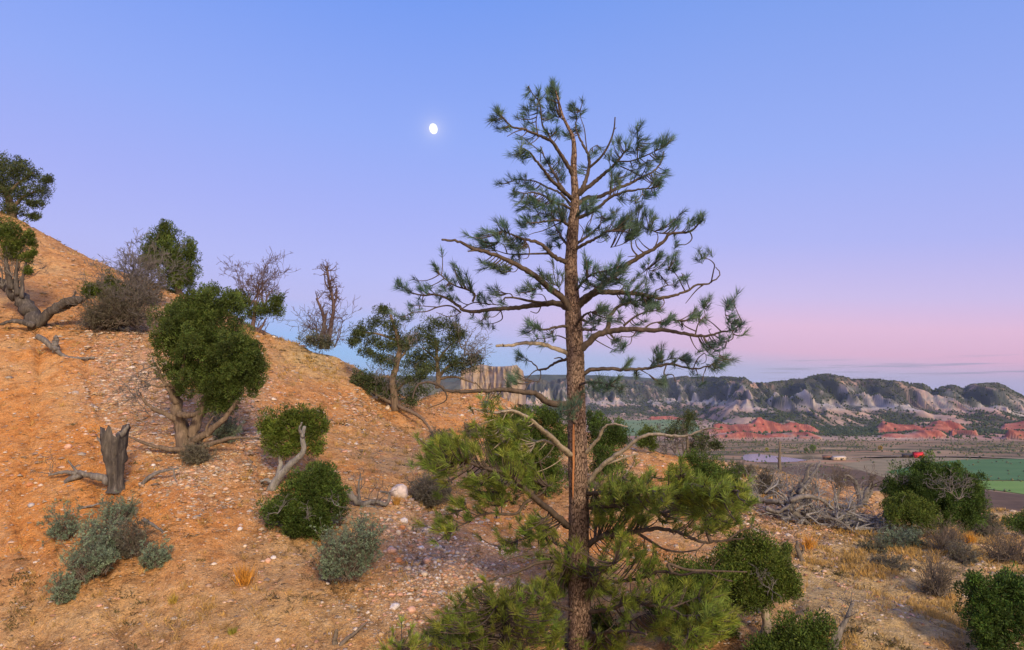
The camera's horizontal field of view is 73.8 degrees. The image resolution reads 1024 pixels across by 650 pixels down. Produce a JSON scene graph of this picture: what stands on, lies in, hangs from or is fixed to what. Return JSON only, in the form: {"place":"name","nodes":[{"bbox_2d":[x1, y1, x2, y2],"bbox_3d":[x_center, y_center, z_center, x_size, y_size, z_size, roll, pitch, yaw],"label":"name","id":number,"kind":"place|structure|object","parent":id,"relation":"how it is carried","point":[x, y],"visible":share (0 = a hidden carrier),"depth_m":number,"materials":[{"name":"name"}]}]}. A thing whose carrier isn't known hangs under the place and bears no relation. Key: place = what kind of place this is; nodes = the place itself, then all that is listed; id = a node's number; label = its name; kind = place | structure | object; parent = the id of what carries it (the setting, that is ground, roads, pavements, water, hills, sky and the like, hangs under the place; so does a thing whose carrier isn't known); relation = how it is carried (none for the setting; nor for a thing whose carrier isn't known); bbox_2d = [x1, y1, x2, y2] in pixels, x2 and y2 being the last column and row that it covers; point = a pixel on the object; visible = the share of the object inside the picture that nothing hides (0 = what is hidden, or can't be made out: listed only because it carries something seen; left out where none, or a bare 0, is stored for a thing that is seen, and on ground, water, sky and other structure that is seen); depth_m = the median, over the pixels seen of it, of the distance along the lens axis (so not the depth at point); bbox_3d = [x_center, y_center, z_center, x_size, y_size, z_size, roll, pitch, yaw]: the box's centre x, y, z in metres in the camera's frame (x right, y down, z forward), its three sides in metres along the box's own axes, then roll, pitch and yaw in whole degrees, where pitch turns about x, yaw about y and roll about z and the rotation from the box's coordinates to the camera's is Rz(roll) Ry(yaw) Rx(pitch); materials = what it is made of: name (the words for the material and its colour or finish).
{"place":"outdoors","nodes":[
{"label":"outdoors","id":0,"kind":"place"},
{"bbox_2d":[429,123,437,133],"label":"moon","id":1,"kind":"object","parent":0,"point":[433,129],"visible":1,"depth_m":38046.00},
{"bbox_2d":[461,364,525,406],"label":"sandstone cliff","id":2,"kind":"structure","parent":0,"point":[494,375],"depth_m":145.25,"materials":[{"name":"stone"}]},
{"bbox_2d":[0,211,1023,649],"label":"hillside","id":3,"kind":"structure","parent":0,"point":[22,357],"depth_m":10.90,"materials":[{"name":"orange soil"}]},
{"bbox_2d":[0,150,56,221],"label":"pinyon tree","id":4,"kind":"object","parent":3,"relation":"on","point":[13,171],"visible":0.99,"depth_m":25.76,"materials":[{"name":"green plant"}]},
{"bbox_2d":[0,214,83,330],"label":"juniper tree","id":5,"kind":"object","parent":3,"relation":"on","point":[28,310],"visible":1,"depth_m":17.59,"materials":[{"name":"green plant"}]},
{"bbox_2d":[6,450,82,490],"bbox_3d":[-7.680,2.618,11.306,1.118,1.134,0.626,0,-6,0],"label":"fallen branch","id":6,"kind":"object","parent":3,"relation":"on","point":[74,476],"visible":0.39,"depth_m":11.28,"materials":[{"name":"grey wood"}]},
{"bbox_2d":[36,496,83,545],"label":"sagebrush","id":7,"kind":"object","parent":3,"relation":"on","point":[56,528],"visible":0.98,"depth_m":9.79,"materials":[{"name":"green plant"}]},
{"bbox_2d":[39,568,81,604],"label":"sagebrush","id":8,"kind":"object","parent":3,"relation":"on","point":[64,592],"visible":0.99,"depth_m":8.77,"materials":[{"name":"green plant"}]},
{"bbox_2d":[35,334,94,359],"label":"fallen branch","id":9,"kind":"object","parent":3,"relation":"on","point":[53,346],"visible":1,"depth_m":15.64,"materials":[{"name":"grey wood"}]},
{"bbox_2d":[52,528,120,583],"bbox_3d":[-5.619,3.092,9.089,0.860,0.695,0.650,0,-6,0],"label":"sagebrush","id":10,"kind":"object","parent":3,"relation":"on","point":[93,562],"visible":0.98,"depth_m":8.99,"materials":[{"name":"green plant"}]},
{"bbox_2d":[78,501,104,509],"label":"fallen branch","id":11,"kind":"object","parent":3,"relation":"on","point":[84,507],"visible":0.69,"depth_m":10.59,"materials":[{"name":"grey wood"}]},
{"bbox_2d":[75,498,131,554],"bbox_3d":[-5.661,2.848,9.558,0.755,0.782,0.815,5,-8,-42],"label":"sagebrush","id":12,"kind":"object","parent":3,"relation":"on","point":[95,523],"visible":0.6,"depth_m":9.47,"materials":[{"name":"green plant"}]},
{"bbox_2d":[77,424,130,493],"bbox_3d":[-6.638,2.165,11.135,0.766,1.098,0.382,-2,-6,17],"label":"tree stump","id":13,"kind":"object","parent":3,"relation":"on","point":[114,452],"visible":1,"depth_m":11.00,"materials":[{"name":"grey wood"}]},
{"bbox_2d":[98,489,141,524],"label":"sagebrush","id":14,"kind":"object","parent":3,"relation":"on","point":[128,509],"visible":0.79,"depth_m":10.20,"materials":[{"name":"green plant"}]},
{"bbox_2d":[77,272,163,338],"bbox_3d":[-10.095,-0.461,17.646,1.964,1.968,1.967,-3,-7,23],"label":"shrub","id":15,"kind":"object","parent":3,"relation":"on","point":[107,317],"visible":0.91,"depth_m":17.35,"materials":[{"name":"grey plant"}]},
{"bbox_2d":[54,227,196,333],"bbox_3d":[-10.061,-1.007,17.923,3.344,3.235,2.511,3,-7,-28],"label":"juniper bush","id":16,"kind":"object","parent":3,"relation":"on","point":[88,290],"visible":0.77,"depth_m":17.69,"materials":[{"name":"grey plant"}]},
{"bbox_2d":[106,507,156,559],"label":"dry shrub","id":17,"kind":"object","parent":3,"relation":"on","point":[135,536],"visible":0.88,"depth_m":9.45,"materials":[{"name":"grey plant"}]},
{"bbox_2d":[128,263,167,303],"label":"shrub","id":18,"kind":"object","parent":3,"relation":"on","point":[161,284],"visible":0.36,"depth_m":20.93,"materials":[{"name":"grey plant"}]},
{"bbox_2d":[142,518,163,532],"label":"fallen branch","id":19,"kind":"object","parent":3,"relation":"on","point":[152,524],"visible":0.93,"depth_m":9.72,"materials":[{"name":"grey wood"}]},
{"bbox_2d":[131,534,174,570],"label":"sagebrush","id":20,"kind":"object","parent":3,"relation":"on","point":[151,557],"visible":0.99,"depth_m":9.26,"materials":[{"name":"green plant"}]},
{"bbox_2d":[140,468,178,484],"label":"fallen branch","id":21,"kind":"object","parent":3,"relation":"on","point":[148,477],"visible":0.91,"depth_m":11.15,"materials":[{"name":"grey wood"}]},
{"bbox_2d":[136,218,203,295],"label":"juniper tree","id":22,"kind":"object","parent":3,"relation":"on","point":[167,238],"visible":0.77,"depth_m":23.37,"materials":[{"name":"green plant"}]},
{"bbox_2d":[166,594,178,603],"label":"grass tuft","id":23,"kind":"object","parent":3,"relation":"on","point":[174,599],"visible":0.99,"depth_m":8.69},
{"bbox_2d":[103,279,271,455],"bbox_3d":[-5.764,0.729,12.221,2.767,3.211,1.887,2,-6,-22],"label":"juniper tree","id":24,"kind":"object","parent":3,"relation":"on","point":[226,367],"visible":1,"depth_m":12.09,"materials":[{"name":"green plant"}]},
{"bbox_2d":[177,436,217,465],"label":"sagebrush","id":25,"kind":"object","parent":3,"relation":"on","point":[191,454],"visible":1,"depth_m":11.76,"materials":[{"name":"grey plant"}]},
{"bbox_2d":[208,410,244,443],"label":"sagebrush","id":26,"kind":"object","parent":3,"relation":"on","point":[229,427],"visible":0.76,"depth_m":12.59,"materials":[{"name":"green plant"}]},
{"bbox_2d":[227,627,237,634],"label":"grass tuft","id":27,"kind":"object","parent":3,"relation":"on","point":[231,631],"visible":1,"depth_m":8.06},
{"bbox_2d":[231,562,259,586],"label":"grass tuft","id":28,"kind":"object","parent":3,"relation":"on","point":[244,577],"visible":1,"depth_m":8.98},
{"bbox_2d":[216,247,292,333],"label":"juniper tree","id":29,"kind":"object","parent":3,"relation":"on","point":[276,304],"visible":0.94,"depth_m":22.33,"materials":[{"name":"green plant"}]},
{"bbox_2d":[253,402,333,490],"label":"juniper tree","id":30,"kind":"object","parent":3,"relation":"on","point":[296,423],"visible":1,"depth_m":11.80,"materials":[{"name":"green plant"}]},
{"bbox_2d":[252,459,353,541],"bbox_3d":[-3.125,2.687,10.320,1.527,1.296,1.195,-4,-7,34],"label":"juniper bush","id":31,"kind":"object","parent":3,"relation":"on","point":[297,513],"visible":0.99,"depth_m":10.29,"materials":[{"name":"green plant"}]},
{"bbox_2d":[275,316,346,353],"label":"shrub","id":32,"kind":"object","parent":3,"relation":"on","point":[319,339],"visible":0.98,"depth_m":22.37,"materials":[{"name":"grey plant"}]},
{"bbox_2d":[286,259,365,351],"bbox_3d":[-6.197,-0.555,23.428,2.213,3.441,2.859,-6,-8,44],"label":"dead tree","id":33,"kind":"object","parent":3,"relation":"on","point":[323,314],"visible":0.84,"depth_m":23.41,"materials":[{"name":"wood"}]},
{"bbox_2d":[332,621,367,645],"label":"fallen branch","id":34,"kind":"object","parent":3,"relation":"on","point":[344,641],"visible":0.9,"depth_m":7.85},
{"bbox_2d":[309,503,394,583],"bbox_3d":[-2.106,2.862,9.001,1.099,1.112,1.053,0,-6,0],"label":"sagebrush","id":35,"kind":"object","parent":3,"relation":"on","point":[336,561],"visible":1,"depth_m":8.89,"materials":[{"name":"green plant"}]},
{"bbox_2d":[346,466,396,507],"bbox_3d":[-2.399,2.830,11.601,0.780,0.954,0.780,-5,-8,40],"label":"dead root","id":36,"kind":"object","parent":3,"relation":"on","point":[355,500],"visible":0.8,"depth_m":11.49,"materials":[{"name":"grey wood"}]},
{"bbox_2d":[348,360,404,401],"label":"shrub","id":37,"kind":"object","parent":3,"relation":"on","point":[381,387],"visible":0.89,"depth_m":20.58,"materials":[{"name":"green plant"}]},
{"bbox_2d":[387,547,395,553],"bbox_3d":[-1.741,3.256,9.851,0.130,0.100,0.140,-4,-11,30],"label":"stone","id":38,"kind":"object","parent":3,"relation":"on","point":[391,550],"visible":1,"depth_m":9.80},
{"bbox_2d":[346,303,437,430],"bbox_3d":[-3.475,1.423,20.605,3.108,4.244,1.295,-2,-6,14],"label":"pinyon tree","id":39,"kind":"object","parent":3,"relation":"on","point":[398,344],"visible":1,"depth_m":20.59,"materials":[{"name":"green plant"}]},
{"bbox_2d":[390,603,399,609],"bbox_3d":[-1.465,3.522,8.533,0.120,0.090,0.112,-10,-1,-13],"label":"stone","id":40,"kind":"object","parent":3,"relation":"on","point":[394,606],"visible":1,"depth_m":8.50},
{"bbox_2d":[362,614,431,649],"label":"young pine","id":41,"kind":"object","parent":3,"relation":"on","point":[414,639],"visible":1,"depth_m":7.38,"materials":[{"name":"green plant"}]},
{"bbox_2d":[391,495,402,504],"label":"grass tuft","id":42,"kind":"object","parent":3,"relation":"on","point":[397,502],"visible":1,"depth_m":11.60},
{"bbox_2d":[390,484,407,497],"bbox_3d":[-2.003,2.984,12.174,0.338,0.299,0.293,12,-10,-38],"label":"boulder","id":43,"kind":"object","parent":3,"relation":"on","point":[402,490],"visible":0.79,"depth_m":12.08,"materials":[{"name":"stone"}]},
{"bbox_2d":[401,517,407,523],"bbox_3d":[-1.779,3.239,11.286,0.124,0.108,0.156,7,-14,29],"label":"stone","id":44,"kind":"object","parent":3,"relation":"on","point":[404,520],"visible":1,"depth_m":11.24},
{"bbox_2d":[408,606,415,612],"bbox_3d":[-1.249,3.555,8.514,0.102,0.091,0.125,-4,-3,-16],"label":"stone","id":45,"kind":"object","parent":3,"relation":"on","point":[411,609],"visible":0.98,"depth_m":8.48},
{"bbox_2d":[423,558,430,563],"bbox_3d":[-1.224,3.412,9.859,0.126,0.088,0.107,18,-12,-11],"label":"stone","id":46,"kind":"object","parent":3,"relation":"on","point":[426,560],"visible":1,"depth_m":9.82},
{"bbox_2d":[403,470,459,507],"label":"sagebrush","id":47,"kind":"object","parent":3,"relation":"on","point":[422,489],"visible":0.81,"depth_m":12.48,"materials":[{"name":"grey plant"}]},
{"bbox_2d":[428,426,453,439],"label":"shrub","id":48,"kind":"object","parent":3,"relation":"on","point":[432,432],"visible":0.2,"depth_m":18.64,"materials":[{"name":"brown plant"}]},
{"bbox_2d":[401,310,493,404],"bbox_3d":[-3.077,2.415,28.910,4.922,6.204,3.806,-3,-7,24],"label":"pinyon tree","id":49,"kind":"object","parent":3,"relation":"on","point":[473,355],"visible":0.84,"depth_m":29.14,"materials":[{"name":"green plant"}]},
{"bbox_2d":[457,421,485,438],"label":"shrub","id":50,"kind":"object","parent":3,"relation":"on","point":[465,425],"visible":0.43,"depth_m":21.28,"materials":[{"name":"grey plant"}]},
{"bbox_2d":[418,573,569,649],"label":"young pine","id":51,"kind":"object","parent":3,"relation":"on","point":[503,606],"visible":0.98,"depth_m":7.38,"materials":[{"name":"green plant"}]},
{"bbox_2d":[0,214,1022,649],"bbox_3d":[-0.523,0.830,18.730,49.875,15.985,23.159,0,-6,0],"label":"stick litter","id":52,"kind":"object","parent":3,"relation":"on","point":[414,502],"visible":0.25,"depth_m":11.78,"materials":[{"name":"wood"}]},
{"bbox_2d":[0,270,1022,649],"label":"weeds","id":53,"kind":"object","parent":3,"relation":"on","point":[842,572],"visible":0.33,"depth_m":9.13,"materials":[{"name":"plant"}]},
{"bbox_2d":[0,211,1023,649],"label":"gravel","id":54,"kind":"structure","parent":3,"relation":"on","point":[270,473],"depth_m":11.72,"materials":[{"name":"gravel"}]},
{"bbox_2d":[0,223,1023,649],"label":"dry grass","id":55,"kind":"structure","parent":3,"relation":"on","point":[914,605],"depth_m":11.73,"materials":[{"name":"plant"}]},
{"bbox_2d":[479,397,568,495],"bbox_3d":[0.289,2.589,14.300,2.076,2.182,1.270,0,-6,0],"label":"juniper tree","id":56,"kind":"object","parent":3,"relation":"on","point":[547,418],"visible":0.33,"depth_m":14.20,"materials":[{"name":"green plant"}]},
{"bbox_2d":[386,76,760,649],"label":"pine tree","id":57,"kind":"object","parent":3,"relation":"on","point":[576,572],"visible":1,"depth_m":8.49,"materials":[{"name":"green plant"}]},
{"bbox_2d":[591,600,627,641],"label":"juniper bush","id":58,"kind":"object","parent":3,"relation":"on","point":[597,620],"visible":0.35,"depth_m":8.86,"materials":[{"name":"green plant"}]},
{"bbox_2d":[586,406,633,489],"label":"juniper tree","id":59,"kind":"object","parent":3,"relation":"on","point":[611,435],"visible":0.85,"depth_m":15.35,"materials":[{"name":"green plant"}]},
{"bbox_2d":[634,422,661,452],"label":"juniper bush","id":60,"kind":"object","parent":3,"relation":"on","point":[645,441],"visible":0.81,"depth_m":22.41,"materials":[{"name":"green plant"}]},
{"bbox_2d":[636,408,726,454],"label":"pinyon tree","id":61,"kind":"object","parent":3,"relation":"on","point":[685,426],"visible":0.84,"depth_m":22.95,"materials":[{"name":"plant"}]},
{"bbox_2d":[642,552,737,649],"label":"juniper tree","id":62,"kind":"object","parent":3,"relation":"on","point":[673,577],"visible":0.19,"depth_m":8.49,"materials":[{"name":"green plant"}]},
{"bbox_2d":[661,447,751,520],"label":"juniper tree","id":63,"kind":"object","parent":3,"relation":"on","point":[707,466],"visible":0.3,"depth_m":14.12,"materials":[{"name":"green plant"}]},
{"bbox_2d":[679,524,804,643],"bbox_3d":[2.938,3.398,8.806,1.774,1.559,1.053,0,-6,0],"label":"juniper tree","id":64,"kind":"object","parent":3,"relation":"on","point":[774,579],"visible":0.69,"depth_m":8.83,"materials":[{"name":"green plant"}]},
{"bbox_2d":[726,458,762,477],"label":"shrub","id":65,"kind":"object","parent":3,"relation":"on","point":[749,467],"visible":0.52,"depth_m":20.34,"materials":[{"name":"grey plant"}]},
{"bbox_2d":[747,463,785,495],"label":"shrub","id":66,"kind":"object","parent":3,"relation":"on","point":[767,479],"visible":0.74,"depth_m":18.09,"materials":[{"name":"grey plant"}]},
{"bbox_2d":[776,441,782,472],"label":"dead tree","id":67,"kind":"object","parent":3,"relation":"on","point":[779,457],"visible":0.93,"depth_m":23.53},
{"bbox_2d":[780,541,794,561],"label":"juniper bush","id":68,"kind":"object","parent":3,"relation":"on","point":[788,544],"visible":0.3,"depth_m":11.61,"materials":[{"name":"green plant"}]},
{"bbox_2d":[795,541,804,561],"bbox_3d":[5.036,3.971,11.934,0.163,0.388,0.114,0,-6,0],"label":"tree stump","id":69,"kind":"object","parent":3,"relation":"on","point":[799,555],"visible":0.98,"depth_m":11.91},
{"bbox_2d":[741,578,860,649],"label":"juniper bush","id":70,"kind":"object","parent":3,"relation":"on","point":[809,636],"visible":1,"depth_m":7.98,"materials":[{"name":"green plant"}]},
{"bbox_2d":[795,533,818,549],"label":"grass tuft","id":71,"kind":"object","parent":3,"relation":"on","point":[806,543],"visible":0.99,"depth_m":12.49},
{"bbox_2d":[745,458,934,541],"bbox_3d":[7.028,4.432,15.268,4.173,2.905,2.924,0,-6,0],"label":"fallen dead tree","id":72,"kind":"object","parent":3,"relation":"on","point":[801,497],"visible":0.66,"depth_m":15.09,"materials":[{"name":"grey wood"}]},
{"bbox_2d":[820,464,859,499],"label":"dead shrub","id":73,"kind":"object","parent":3,"relation":"on","point":[837,476],"visible":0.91,"depth_m":19.45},
{"bbox_2d":[834,462,891,505],"bbox_3d":[10.008,4.506,19.276,1.456,1.218,1.517,4,-7,-34],"label":"dead snag","id":74,"kind":"object","parent":3,"relation":"on","point":[869,490],"visible":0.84,"depth_m":19.37,"materials":[{"name":"grey wood"}]},
{"bbox_2d":[856,536,888,554],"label":"shrub","id":75,"kind":"object","parent":3,"relation":"on","point":[879,546],"visible":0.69,"depth_m":13.01,"materials":[{"name":"brown plant"}]},
{"bbox_2d":[869,544,914,573],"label":"shrub","id":76,"kind":"object","parent":3,"relation":"on","point":[886,562],"visible":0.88,"depth_m":11.87,"materials":[{"name":"brown plant"}]},
{"bbox_2d":[874,525,917,549],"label":"sagebrush","id":77,"kind":"object","parent":3,"relation":"on","point":[894,538],"visible":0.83,"depth_m":13.91,"materials":[{"name":"green plant"}]},
{"bbox_2d":[878,486,944,534],"bbox_3d":[8.466,3.976,14.553,1.244,0.999,0.880,0,-6,0],"label":"juniper bush","id":78,"kind":"object","parent":3,"relation":"on","point":[897,508],"visible":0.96,"depth_m":14.45,"materials":[{"name":"green plant"}]},
{"bbox_2d":[897,522,932,547],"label":"sagebrush","id":79,"kind":"object","parent":3,"relation":"on","point":[918,540],"visible":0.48,"depth_m":14.01,"materials":[{"name":"green plant"}]},
{"bbox_2d":[877,449,992,540],"bbox_3d":[9.319,3.774,14.948,2.084,2.120,1.827,4,-7,-35],"label":"juniper tree","id":80,"kind":"object","parent":3,"relation":"on","point":[966,502],"visible":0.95,"depth_m":14.85,"materials":[{"name":"green plant"}]},
{"bbox_2d":[909,549,963,597],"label":"bare shrub","id":81,"kind":"object","parent":3,"relation":"on","point":[934,584],"visible":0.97,"depth_m":10.70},
{"bbox_2d":[915,512,975,555],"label":"bare shrub","id":82,"kind":"object","parent":3,"relation":"on","point":[946,539],"visible":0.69,"depth_m":13.37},
{"bbox_2d":[943,539,988,565],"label":"shrub","id":83,"kind":"object","parent":3,"relation":"on","point":[971,558],"visible":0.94,"depth_m":12.71,"materials":[{"name":"brown plant"}]},
{"bbox_2d":[962,530,978,543],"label":"grass tuft","id":84,"kind":"object","parent":3,"relation":"on","point":[969,537],"visible":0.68,"depth_m":15.06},
{"bbox_2d":[966,508,1005,536],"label":"shrub","id":85,"kind":"object","parent":3,"relation":"on","point":[991,521],"visible":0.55,"depth_m":16.94,"materials":[{"name":"brown plant"}]},
{"bbox_2d":[951,560,1023,649],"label":"juniper tree","id":86,"kind":"object","parent":3,"relation":"on","point":[993,615],"visible":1,"depth_m":8.24,"materials":[{"name":"green plant"}]},
{"bbox_2d":[974,521,1023,564],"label":"bare shrub","id":87,"kind":"object","parent":3,"relation":"on","point":[1009,554],"visible":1,"depth_m":13.08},
{"bbox_2d":[999,506,1023,535],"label":"juniper bush","id":88,"kind":"object","parent":3,"relation":"on","point":[1018,521],"visible":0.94,"depth_m":17.32,"materials":[{"name":"green plant"}]},
{"bbox_2d":[0,0,1023,395],"label":"sky","id":89,"kind":"structure","parent":0,"point":[856,167],"materials":[{"name":"blue"}]},
{"bbox_2d":[376,374,659,381],"bbox_3d":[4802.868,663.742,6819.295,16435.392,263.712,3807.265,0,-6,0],"label":"plateau","id":90,"kind":"structure","parent":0,"point":[549,377],"depth_m":5510.07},
{"bbox_2d":[615,420,699,435],"bbox_3d":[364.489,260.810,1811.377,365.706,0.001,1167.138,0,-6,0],"label":"field","id":91,"kind":"structure","parent":0,"point":[635,426],"depth_m":1730.00,"materials":[{"name":"plant"}]},
{"bbox_2d":[378,374,1023,445],"bbox_3d":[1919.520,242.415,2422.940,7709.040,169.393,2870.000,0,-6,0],"label":"mesa","id":92,"kind":"structure","parent":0,"point":[556,390],"depth_m":1965.57,"materials":[{"name":"stone"}]},
{"bbox_2d":[585,373,1023,438],"bbox_3d":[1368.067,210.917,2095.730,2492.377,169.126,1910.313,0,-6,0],"label":"juniper woodland","id":93,"kind":"object","parent":92,"relation":"on","point":[855,431],"visible":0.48,"depth_m":1800.38,"materials":[{"name":"plant"}]},
{"bbox_2d":[742,454,804,461],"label":"pond","id":94,"kind":"structure","parent":0,"point":[755,457],"depth_m":778.40,"materials":[{"name":"purple liquid"}]},
{"bbox_2d":[761,464,885,490],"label":"field","id":95,"kind":"structure","parent":0,"point":[829,469],"depth_m":634.87,"materials":[{"name":"soil"}]},
{"bbox_2d":[634,441,1023,494],"bbox_3d":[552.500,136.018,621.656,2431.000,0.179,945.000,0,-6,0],"label":"valley floor","id":96,"kind":"structure","parent":0,"point":[817,455],"depth_m":881.76,"materials":[{"name":"soil"}]},
{"bbox_2d":[822,455,830,459],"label":"cabin","id":97,"kind":"object","parent":96,"relation":"on","point":[826,457],"visible":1,"depth_m":765.04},
{"bbox_2d":[831,456,846,459],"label":"farmhouse","id":98,"kind":"object","parent":96,"relation":"on","point":[838,457],"visible":1,"depth_m":757.18,"materials":[{"name":"beige"}]},
{"bbox_2d":[704,436,1023,491],"bbox_3d":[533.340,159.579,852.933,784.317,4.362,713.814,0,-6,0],"label":"valley scrub","id":99,"kind":"object","parent":96,"relation":"on","point":[902,451],"visible":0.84,"depth_m":939.84,"materials":[{"name":"plant"}]},
{"bbox_2d":[841,457,977,477],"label":"pasture","id":100,"kind":"structure","parent":96,"relation":"on","point":[881,465],"depth_m":709.66,"materials":[{"name":"soil"}]},
{"bbox_2d":[912,452,923,457],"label":"barn","id":101,"kind":"structure","parent":100,"relation":"on","point":[915,454],"depth_m":786.00,"materials":[{"name":"red metal"}]},
{"bbox_2d":[851,456,1023,458],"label":"dirt road","id":102,"kind":"structure","parent":0,"point":[936,456],"depth_m":789.00,"materials":[{"name":"soil"}]},
{"bbox_2d":[901,454,912,456],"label":"shed","id":103,"kind":"structure","parent":102,"relation":"on","point":[907,455],"depth_m":793.96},
{"bbox_2d":[887,459,1023,479],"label":"field","id":104,"kind":"structure","parent":0,"point":[1000,468],"depth_m":678.47,"materials":[{"name":"plant"}]},
{"bbox_2d":[981,481,1023,493],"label":"field","id":105,"kind":"structure","parent":0,"point":[1015,486],"depth_m":540.79,"materials":[{"name":"plant"}]},
{"bbox_2d":[983,490,1023,510],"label":"field","id":106,"kind":"structure","parent":0,"point":[1007,501],"depth_m":461.71,"materials":[{"name":"soil"}]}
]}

